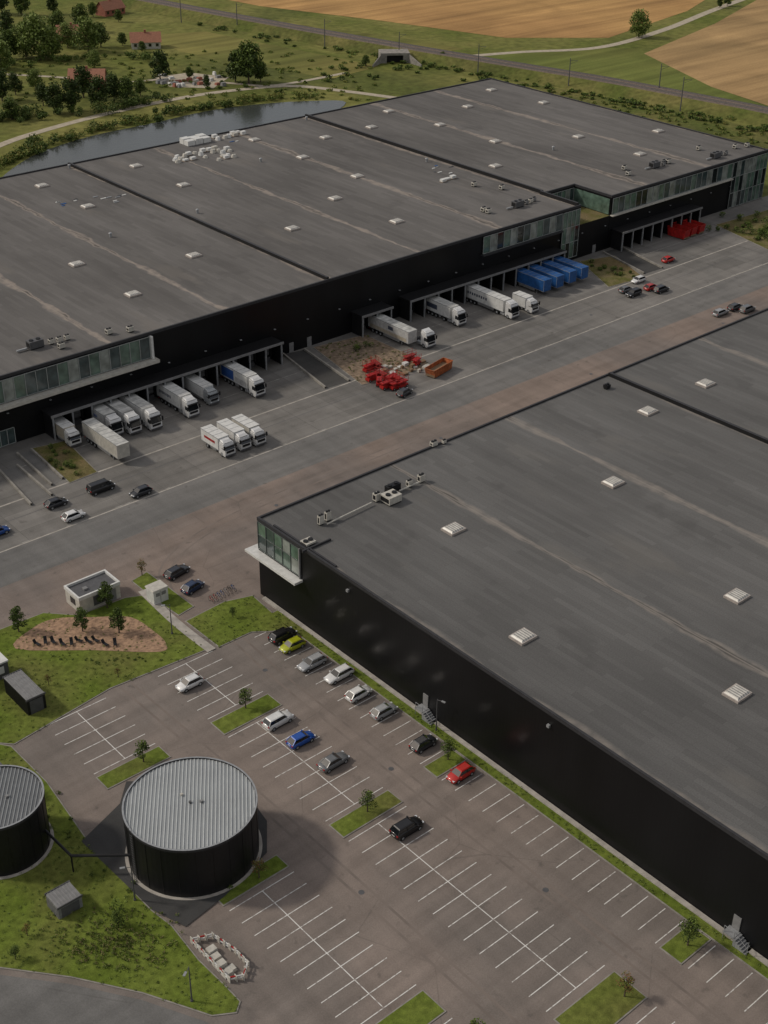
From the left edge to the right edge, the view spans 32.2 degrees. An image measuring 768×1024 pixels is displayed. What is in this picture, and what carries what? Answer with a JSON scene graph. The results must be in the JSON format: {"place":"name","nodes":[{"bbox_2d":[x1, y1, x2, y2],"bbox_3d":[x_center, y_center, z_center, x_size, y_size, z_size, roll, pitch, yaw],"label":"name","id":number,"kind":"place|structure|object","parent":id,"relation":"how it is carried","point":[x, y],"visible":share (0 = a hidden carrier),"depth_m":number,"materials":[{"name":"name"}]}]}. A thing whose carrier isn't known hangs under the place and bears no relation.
{"place":"outdoors","nodes":[
{"label":"outdoors","id":0,"kind":"place"},
{"bbox_2d":[64,569,120,611],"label":"kiosk building","id":1,"kind":"structure","parent":0,"point":[83,593],"depth_m":208.28,"materials":[{"name":"white paint"}]},
{"bbox_2d":[0,595,204,744],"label":"lawn","id":2,"kind":"structure","parent":0,"point":[148,613],"depth_m":195.31,"materials":[{"name":"plant"}]},
{"bbox_2d":[2,669,46,714],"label":"storage shed","id":3,"kind":"structure","parent":2,"relation":"on","point":[25,692],"depth_m":186.34,"materials":[{"name":"black metal"}]},
{"bbox_2d":[13,616,166,651],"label":"mulch bed","id":4,"kind":"object","parent":2,"relation":"on","point":[60,626],"visible":0.92,"depth_m":201.50,"materials":[{"name":"brown soil"}]},
{"bbox_2d":[0,975,208,1023],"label":"access road","id":5,"kind":"structure","parent":0,"point":[27,1001],"depth_m":143.74,"materials":[{"name":"asphalt"}]},
{"bbox_2d":[0,744,240,1016],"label":"lawn","id":6,"kind":"structure","parent":0,"point":[99,896],"depth_m":152.27,"materials":[{"name":"plant"}]},
{"bbox_2d":[44,880,82,919],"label":"garden shed","id":7,"kind":"structure","parent":6,"relation":"on","point":[63,900],"depth_m":154.67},
{"bbox_2d":[25,906,183,970],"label":"wild flowers","id":8,"kind":"object","parent":6,"relation":"on","point":[129,939],"visible":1,"depth_m":151.04,"materials":[{"name":"green plant"}]},
{"bbox_2d":[131,572,193,615],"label":"lawn","id":9,"kind":"structure","parent":0,"point":[179,605],"depth_m":210.43,"materials":[{"name":"plant"}]},
{"bbox_2d":[145,580,168,604],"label":"transformer cabinet","id":10,"kind":"object","parent":9,"relation":"on","point":[156,592],"visible":1,"depth_m":208.83,"materials":[{"name":"white paint"}]},
{"bbox_2d":[3,100,345,176],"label":"lake","id":11,"kind":"structure","parent":0,"point":[210,122],"depth_m":448.45,"materials":[{"name":"grey liquid"}]},
{"bbox_2d":[0,85,394,146],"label":"gravel path","id":12,"kind":"structure","parent":0,"point":[11,140],"depth_m":479.64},
{"bbox_2d":[185,595,287,646],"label":"lawn","id":13,"kind":"structure","parent":0,"point":[215,633],"depth_m":205.33,"materials":[{"name":"plant"}]},
{"bbox_2d":[0,0,767,196],"bbox_3d":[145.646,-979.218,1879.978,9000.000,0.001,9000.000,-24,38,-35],"label":"ground","id":14,"kind":"structure","parent":0,"point":[389,81],"depth_m":541.59,"materials":[{"name":"plant"}]},
{"bbox_2d":[17,10,58,59],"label":"tree","id":15,"kind":"object","parent":14,"relation":"on","point":[35,25],"visible":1,"depth_m":531.23,"materials":[{"name":"green plant"}]},
{"bbox_2d":[43,81,63,113],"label":"tree","id":16,"kind":"object","parent":14,"relation":"on","point":[51,91],"visible":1,"depth_m":461.90,"materials":[{"name":"green plant"}]},
{"bbox_2d":[60,76,82,107],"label":"tree","id":17,"kind":"object","parent":14,"relation":"on","point":[70,95],"visible":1,"depth_m":463.36,"materials":[{"name":"green plant"}]},
{"bbox_2d":[0,50,151,70],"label":"hedgerow","id":18,"kind":"object","parent":14,"relation":"on","point":[145,56],"visible":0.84,"depth_m":535.67,"materials":[{"name":"green plant"}]},
{"bbox_2d":[69,15,101,51],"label":"tree","id":19,"kind":"object","parent":14,"relation":"on","point":[88,31],"visible":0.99,"depth_m":546.86,"materials":[{"name":"green plant"}]},
{"bbox_2d":[0,90,173,122],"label":"hedgerow","id":20,"kind":"object","parent":14,"relation":"on","point":[26,112],"visible":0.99,"depth_m":464.55,"materials":[{"name":"green plant"}]},
{"bbox_2d":[86,74,109,105],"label":"tree","id":21,"kind":"object","parent":14,"relation":"on","point":[97,85],"visible":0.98,"depth_m":470.12,"materials":[{"name":"green plant"}]},
{"bbox_2d":[3,99,234,161],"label":"lake bushes","id":22,"kind":"object","parent":14,"relation":"on","point":[30,139],"visible":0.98,"depth_m":450.08,"materials":[{"name":"green plant"}]},
{"bbox_2d":[0,90,318,167],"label":"lake reeds","id":23,"kind":"object","parent":14,"relation":"on","point":[28,151],"visible":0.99,"depth_m":453.56,"materials":[{"name":"green plant"}]},
{"bbox_2d":[148,48,170,78],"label":"tree","id":24,"kind":"object","parent":14,"relation":"on","point":[160,65],"visible":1,"depth_m":504.78,"materials":[{"name":"green plant"}]},
{"bbox_2d":[81,781,266,926],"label":"tank apron","id":25,"kind":"object","parent":14,"relation":"on","point":[106,835],"visible":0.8,"depth_m":162.07,"materials":[{"name":"concrete"}]},
{"bbox_2d":[122,757,261,900],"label":"storage tank","id":26,"kind":"object","parent":25,"relation":"on","point":[191,828],"visible":0.98,"depth_m":157.93,"materials":[{"name":"metal"}]},
{"bbox_2d":[139,589,214,651],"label":"footpath","id":27,"kind":"structure","parent":14,"relation":"on","point":[177,623],"depth_m":203.94,"materials":[{"name":"concrete"}]},
{"bbox_2d":[5,50,377,100],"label":"rough grass","id":28,"kind":"structure","parent":14,"relation":"on","point":[224,94],"depth_m":517.80,"materials":[{"name":"green plant"}]},
{"bbox_2d":[156,73,228,87],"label":"gravel yard","id":29,"kind":"structure","parent":14,"relation":"on","point":[184,76],"depth_m":513.83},
{"bbox_2d":[155,71,225,87],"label":"stone pile","id":30,"kind":"object","parent":29,"relation":"on","point":[179,84],"visible":0.91,"depth_m":505.64,"materials":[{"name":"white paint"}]},
{"bbox_2d":[229,39,263,83],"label":"tree","id":31,"kind":"object","parent":14,"relation":"on","point":[247,59],"visible":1,"depth_m":500.51,"materials":[{"name":"green plant"}]},
{"bbox_2d":[160,31,377,78],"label":"pasture","id":32,"kind":"structure","parent":14,"relation":"on","point":[210,43],"depth_m":553.74,"materials":[{"name":"plant"}]},
{"bbox_2d":[328,790,402,838],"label":"planting island","id":33,"kind":"structure","parent":14,"relation":"on","point":[349,823],"depth_m":169.38,"materials":[{"name":"plant"}]},
{"bbox_2d":[205,61,528,92],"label":"hedgerow","id":34,"kind":"object","parent":14,"relation":"on","point":[488,74],"visible":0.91,"depth_m":519.06,"materials":[{"name":"green plant"}]},
{"bbox_2d":[286,22,463,50],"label":"pasture","id":35,"kind":"structure","parent":14,"relation":"on","point":[425,44],"depth_m":579.85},
{"bbox_2d":[0,263,766,552],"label":"gutter","id":36,"kind":"object","parent":14,"relation":"on","point":[357,417],"visible":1,"depth_m":263.93,"materials":[{"name":"concrete"}]},
{"bbox_2d":[0,595,767,1023],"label":"car park","id":37,"kind":"structure","parent":14,"relation":"on","point":[270,989],"depth_m":159.43,"materials":[{"name":"asphalt"}]},
{"bbox_2d":[0,765,53,879],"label":"storage tank","id":38,"kind":"object","parent":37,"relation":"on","point":[26,842],"visible":0.98,"depth_m":159.94,"materials":[{"name":"metal"}]},
{"bbox_2d":[96,746,170,789],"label":"planting island","id":39,"kind":"structure","parent":37,"relation":"on","point":[119,774],"depth_m":176.35,"materials":[{"name":"plant"}]},
{"bbox_2d":[175,672,204,692],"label":"parked car","id":40,"kind":"object","parent":37,"relation":"on","point":[189,682],"visible":1,"depth_m":190.69,"materials":[{"name":"paint"}]},
{"bbox_2d":[190,932,249,982],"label":"road works barrier","id":41,"kind":"object","parent":37,"relation":"on","point":[219,940],"visible":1,"depth_m":149.61,"materials":[{"name":"white paint"}]},
{"bbox_2d":[205,944,236,978],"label":"paving pallets","id":42,"kind":"object","parent":37,"relation":"on","point":[211,951],"visible":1,"depth_m":148.44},
{"bbox_2d":[210,694,281,734],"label":"planting island","id":43,"kind":"structure","parent":37,"relation":"on","point":[243,715],"depth_m":186.14,"materials":[{"name":"plant"}]},
{"bbox_2d":[218,854,289,906],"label":"planting island","id":44,"kind":"structure","parent":37,"relation":"on","point":[276,864],"depth_m":159.86,"materials":[{"name":"plant"}]},
{"bbox_2d":[261,709,293,731],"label":"parked car","id":45,"kind":"object","parent":37,"relation":"on","point":[274,721],"visible":1,"depth_m":183.42,"materials":[{"name":"paint"}]},
{"bbox_2d":[268,626,296,645],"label":"parked car","id":46,"kind":"object","parent":37,"relation":"on","point":[279,636],"visible":0.98,"depth_m":200.39,"materials":[{"name":"paint"}]},
{"bbox_2d":[285,730,315,749],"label":"parked car","id":47,"kind":"object","parent":37,"relation":"on","point":[298,740],"visible":1,"depth_m":180.21,"materials":[{"name":"paint"}]},
{"bbox_2d":[297,651,327,672],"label":"parked car","id":48,"kind":"object","parent":37,"relation":"on","point":[311,662],"visible":1,"depth_m":195.14,"materials":[{"name":"paint"}]},
{"bbox_2d":[316,750,349,773],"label":"parked car","id":49,"kind":"object","parent":37,"relation":"on","point":[328,764],"visible":1,"depth_m":176.47,"materials":[{"name":"paint"}]},
{"bbox_2d":[323,663,354,684],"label":"parked car","id":50,"kind":"object","parent":37,"relation":"on","point":[334,676],"visible":1,"depth_m":192.78,"materials":[{"name":"paint"}]},
{"bbox_2d":[0,595,767,1012],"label":"grass tufts","id":51,"kind":"object","parent":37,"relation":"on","point":[118,879],"visible":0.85,"depth_m":164.25,"materials":[{"name":"green plant"}]},
{"bbox_2d":[389,815,423,840],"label":"parked car","id":52,"kind":"object","parent":37,"relation":"on","point":[403,829],"visible":1,"depth_m":165.84,"materials":[{"name":"paint"}]},
{"bbox_2d":[47,632,767,1023],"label":"parking bay markings","id":53,"kind":"object","parent":37,"relation":"on","point":[395,872],"visible":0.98,"depth_m":158.69,"materials":[{"name":"paint"}]},
{"bbox_2d":[408,733,437,753],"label":"parked car","id":54,"kind":"object","parent":37,"relation":"on","point":[421,743],"visible":1,"depth_m":179.73,"materials":[{"name":"paint"}]},
{"bbox_2d":[446,761,475,783],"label":"parked car","id":55,"kind":"object","parent":37,"relation":"on","point":[458,774],"visible":1,"depth_m":174.92,"materials":[{"name":"paint"}]},
{"bbox_2d":[0,196,767,551],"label":"service yard","id":56,"kind":"structure","parent":14,"relation":"on","point":[196,462],"depth_m":278.70,"materials":[{"name":"asphalt"}]},
{"bbox_2d":[0,464,52,505],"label":"loading ramp","id":57,"kind":"structure","parent":56,"relation":"on","point":[28,487],"depth_m":240.91,"materials":[{"name":"concrete"}]},
{"bbox_2d":[16,448,63,484],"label":"loading ramp","id":58,"kind":"structure","parent":56,"relation":"on","point":[41,466],"depth_m":246.75,"materials":[{"name":"concrete"}]},
{"bbox_2d":[33,441,96,482],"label":"planting bed","id":59,"kind":"object","parent":56,"relation":"on","point":[84,467],"visible":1,"depth_m":249.03,"materials":[{"name":"plant"}]},
{"bbox_2d":[54,416,82,447],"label":"box truck","id":60,"kind":"object","parent":56,"relation":"on","point":[67,432],"visible":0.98,"depth_m":253.57,"materials":[{"name":"paint"}]},
{"bbox_2d":[81,417,129,458],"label":"cargo trailer","id":61,"kind":"object","parent":56,"relation":"on","point":[103,437],"visible":1,"depth_m":250.16,"materials":[{"name":"white metal"}]},
{"bbox_2d":[93,403,124,434],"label":"semi truck","id":62,"kind":"object","parent":56,"relation":"on","point":[108,417],"visible":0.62,"depth_m":257.30,"materials":[{"name":"paint"}]},
{"bbox_2d":[102,398,142,434],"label":"semi truck","id":63,"kind":"object","parent":56,"relation":"on","point":[128,416],"visible":0.68,"depth_m":258.19,"materials":[{"name":"paint"}]},
{"bbox_2d":[119,393,163,430],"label":"semi truck","id":64,"kind":"object","parent":56,"relation":"on","point":[148,413],"visible":0.68,"depth_m":260.08,"materials":[{"name":"paint"}]},
{"bbox_2d":[156,381,200,417],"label":"semi truck","id":65,"kind":"object","parent":56,"relation":"on","point":[184,401],"visible":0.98,"depth_m":265.65,"materials":[{"name":"paint"}]},
{"bbox_2d":[183,373,220,405],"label":"semi truck","id":66,"kind":"object","parent":56,"relation":"on","point":[200,388],"visible":0.87,"depth_m":270.41,"materials":[{"name":"paint"}]},
{"bbox_2d":[200,424,236,457],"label":"box truck","id":67,"kind":"object","parent":56,"relation":"on","point":[216,439],"visible":1,"depth_m":251.10,"materials":[{"name":"paint"}]},
{"bbox_2d":[216,418,252,450],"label":"box truck","id":68,"kind":"object","parent":56,"relation":"on","point":[235,432],"visible":0.78,"depth_m":253.07,"materials":[{"name":"paint"}]},
{"bbox_2d":[220,361,266,397],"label":"semi truck","id":69,"kind":"object","parent":56,"relation":"on","point":[251,382],"visible":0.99,"depth_m":274.35,"materials":[{"name":"paint"}]},
{"bbox_2d":[231,414,267,446],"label":"box truck","id":70,"kind":"object","parent":56,"relation":"on","point":[253,429],"visible":0.78,"depth_m":254.68,"materials":[{"name":"paint"}]},
{"bbox_2d":[283,348,349,388],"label":"loading ramp","id":71,"kind":"structure","parent":56,"relation":"on","point":[321,372],"depth_m":285.26,"materials":[{"name":"concrete"}]},
{"bbox_2d":[313,335,428,384],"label":"planting bed","id":72,"kind":"object","parent":56,"relation":"on","point":[337,359],"visible":0.79,"depth_m":291.57,"materials":[{"name":"soil"}]},
{"bbox_2d":[0,231,761,543],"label":"yard joint lines","id":73,"kind":"object","parent":56,"relation":"on","point":[378,386],"visible":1,"depth_m":279.83,"materials":[{"name":"concrete"}]},
{"bbox_2d":[0,78,767,447],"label":"warehouse","id":74,"kind":"structure","parent":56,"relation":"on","point":[142,272],"depth_m":329.84,"materials":[{"name":"metal"}]},
{"bbox_2d":[0,180,749,447],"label":"service doors","id":75,"kind":"structure","parent":74,"relation":"in","point":[7,436],"depth_m":254.12,"materials":[{"name":"grey metal"}]},
{"bbox_2d":[368,313,416,344],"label":"cargo trailer","id":76,"kind":"object","parent":56,"relation":"on","point":[391,328],"visible":0.97,"depth_m":297.58,"materials":[{"name":"white metal"}]},
{"bbox_2d":[424,357,452,377],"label":"open skip","id":77,"kind":"object","parent":56,"relation":"on","point":[438,367],"visible":1,"depth_m":283.69,"materials":[{"name":"orange metal"}]},
{"bbox_2d":[425,295,467,325],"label":"semi truck","id":78,"kind":"object","parent":56,"relation":"on","point":[454,314],"visible":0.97,"depth_m":307.55,"materials":[{"name":"paint"}]},
{"bbox_2d":[466,283,520,318],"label":"semi truck","id":79,"kind":"object","parent":56,"relation":"on","point":[508,307],"visible":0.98,"depth_m":312.89,"materials":[{"name":"paint"}]},
{"bbox_2d":[512,290,539,312],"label":"box truck","id":80,"kind":"object","parent":56,"relation":"on","point":[529,303],"visible":0.87,"depth_m":313.36,"materials":[{"name":"paint"}]},
{"bbox_2d":[516,267,551,292],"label":"cargo trailer","id":81,"kind":"object","parent":56,"relation":"on","point":[529,279],"visible":0.79,"depth_m":324.28,"materials":[{"name":"blue metal"}]},
{"bbox_2d":[529,263,563,287],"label":"cargo trailer","id":82,"kind":"object","parent":56,"relation":"on","point":[557,281],"visible":0.38,"depth_m":325.37,"materials":[{"name":"blue metal"}]},
{"bbox_2d":[541,259,576,282],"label":"cargo trailer","id":83,"kind":"object","parent":56,"relation":"on","point":[570,274],"visible":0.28,"depth_m":328.28,"materials":[{"name":"blue metal"}]},
{"bbox_2d":[553,255,588,278],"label":"cargo trailer","id":84,"kind":"object","parent":56,"relation":"on","point":[582,270],"visible":0.34,"depth_m":330.73,"materials":[{"name":"blue metal"}]},
{"bbox_2d":[579,256,640,286],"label":"planting bed","id":85,"kind":"object","parent":56,"relation":"on","point":[607,277],"visible":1,"depth_m":337.78,"materials":[{"name":"plant"}]},
{"bbox_2d":[602,247,662,273],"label":"loading ramp","id":86,"kind":"structure","parent":56,"relation":"on","point":[636,261],"depth_m":344.88,"materials":[{"name":"concrete"}]},
{"bbox_2d":[716,210,767,249],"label":"planting bed","id":87,"kind":"object","parent":56,"relation":"on","point":[762,242],"visible":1,"depth_m":369.12,"materials":[{"name":"plant"}]},
{"bbox_2d":[705,210,767,240],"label":"shrubs","id":88,"kind":"object","parent":87,"relation":"on","point":[760,230],"visible":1,"depth_m":365.00,"materials":[{"name":"green plant"}]},
{"bbox_2d":[0,286,767,628],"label":"apron","id":89,"kind":"object","parent":14,"relation":"on","point":[220,558],"visible":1,"depth_m":232.98,"materials":[{"name":"asphalt"}]},
{"bbox_2d":[120,431,727,1023],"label":"tyre tracks","id":90,"kind":"object","parent":89,"relation":"on","point":[410,789],"visible":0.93,"depth_m":166.25},
{"bbox_2d":[372,49,421,66],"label":"railway underpass","id":91,"kind":"object","parent":14,"relation":"on","point":[390,55],"visible":1,"depth_m":539.59,"materials":[{"name":"concrete"}]},
{"bbox_2d":[375,990,446,1023],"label":"planting island","id":92,"kind":"structure","parent":14,"relation":"on","point":[422,1007],"depth_m":143.56,"materials":[{"name":"plant"}]},
{"bbox_2d":[88,0,767,127],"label":"railway embankment","id":93,"kind":"structure","parent":14,"relation":"on","point":[748,116],"depth_m":528.11,"materials":[{"name":"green plant"}]},
{"bbox_2d":[141,0,767,112],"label":"railway track","id":94,"kind":"structure","parent":93,"relation":"on","point":[435,50],"depth_m":533.50,"materials":[{"name":"gravel"}]},
{"bbox_2d":[197,21,767,131],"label":"embankment scrub","id":95,"kind":"object","parent":14,"relation":"on","point":[631,100],"visible":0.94,"depth_m":492.45,"materials":[{"name":"green plant"}]},
{"bbox_2d":[245,308,767,959],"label":"warehouse","id":96,"kind":"structure","parent":14,"relation":"on","point":[559,600],"depth_m":190.52,"materials":[{"name":"grey metal"}]},
{"bbox_2d":[262,596,767,980],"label":"verge","id":97,"kind":"structure","parent":14,"relation":"on","point":[672,900],"depth_m":170.98,"materials":[{"name":"plant"}]},
{"bbox_2d":[553,971,647,1023],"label":"planting island","id":98,"kind":"structure","parent":14,"relation":"on","point":[604,1001],"depth_m":144.68,"materials":[{"name":"plant"}]},
{"bbox_2d":[474,0,743,55],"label":"country lane","id":99,"kind":"structure","parent":14,"relation":"on","point":[690,19],"depth_m":587.36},
{"bbox_2d":[484,48,767,106],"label":"pasture","id":100,"kind":"structure","parent":14,"relation":"on","point":[635,65],"depth_m":539.96,"materials":[{"name":"plant"}]},
{"bbox_2d":[494,76,767,148],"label":"rank grass","id":101,"kind":"structure","parent":14,"relation":"on","point":[698,125],"depth_m":467.41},
{"bbox_2d":[628,8,651,36],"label":"tree","id":102,"kind":"object","parent":14,"relation":"on","point":[640,28],"visible":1,"depth_m":585.42,"materials":[{"name":"green plant"}]},
{"bbox_2d":[522,82,767,147],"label":"embankment scrub","id":103,"kind":"object","parent":14,"relation":"on","point":[718,126],"visible":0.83,"depth_m":469.50,"materials":[{"name":"green plant"}]},
{"bbox_2d":[0,263,767,587],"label":"road","id":104,"kind":"structure","parent":0,"point":[33,557],"depth_m":258.13,"materials":[{"name":"asphalt"}]},
{"bbox_2d":[423,751,466,777],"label":"planting island","id":105,"kind":"structure","parent":0,"point":[439,766],"depth_m":177.69,"materials":[{"name":"plant"}]},
{"bbox_2d":[231,0,703,37],"bbox_3d":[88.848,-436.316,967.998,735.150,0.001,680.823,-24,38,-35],"label":"wheat field","id":106,"kind":"structure","parent":0,"point":[555,18],"depth_m":635.02,"materials":[{"name":"plant"}]},
{"bbox_2d":[659,926,710,964],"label":"planting island","id":107,"kind":"structure","parent":0,"point":[677,949],"depth_m":151.68,"materials":[{"name":"plant"}]},
{"bbox_2d":[644,0,767,104],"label":"wheat field","id":108,"kind":"structure","parent":0,"point":[729,53],"depth_m":561.52,"materials":[{"name":"plant"}]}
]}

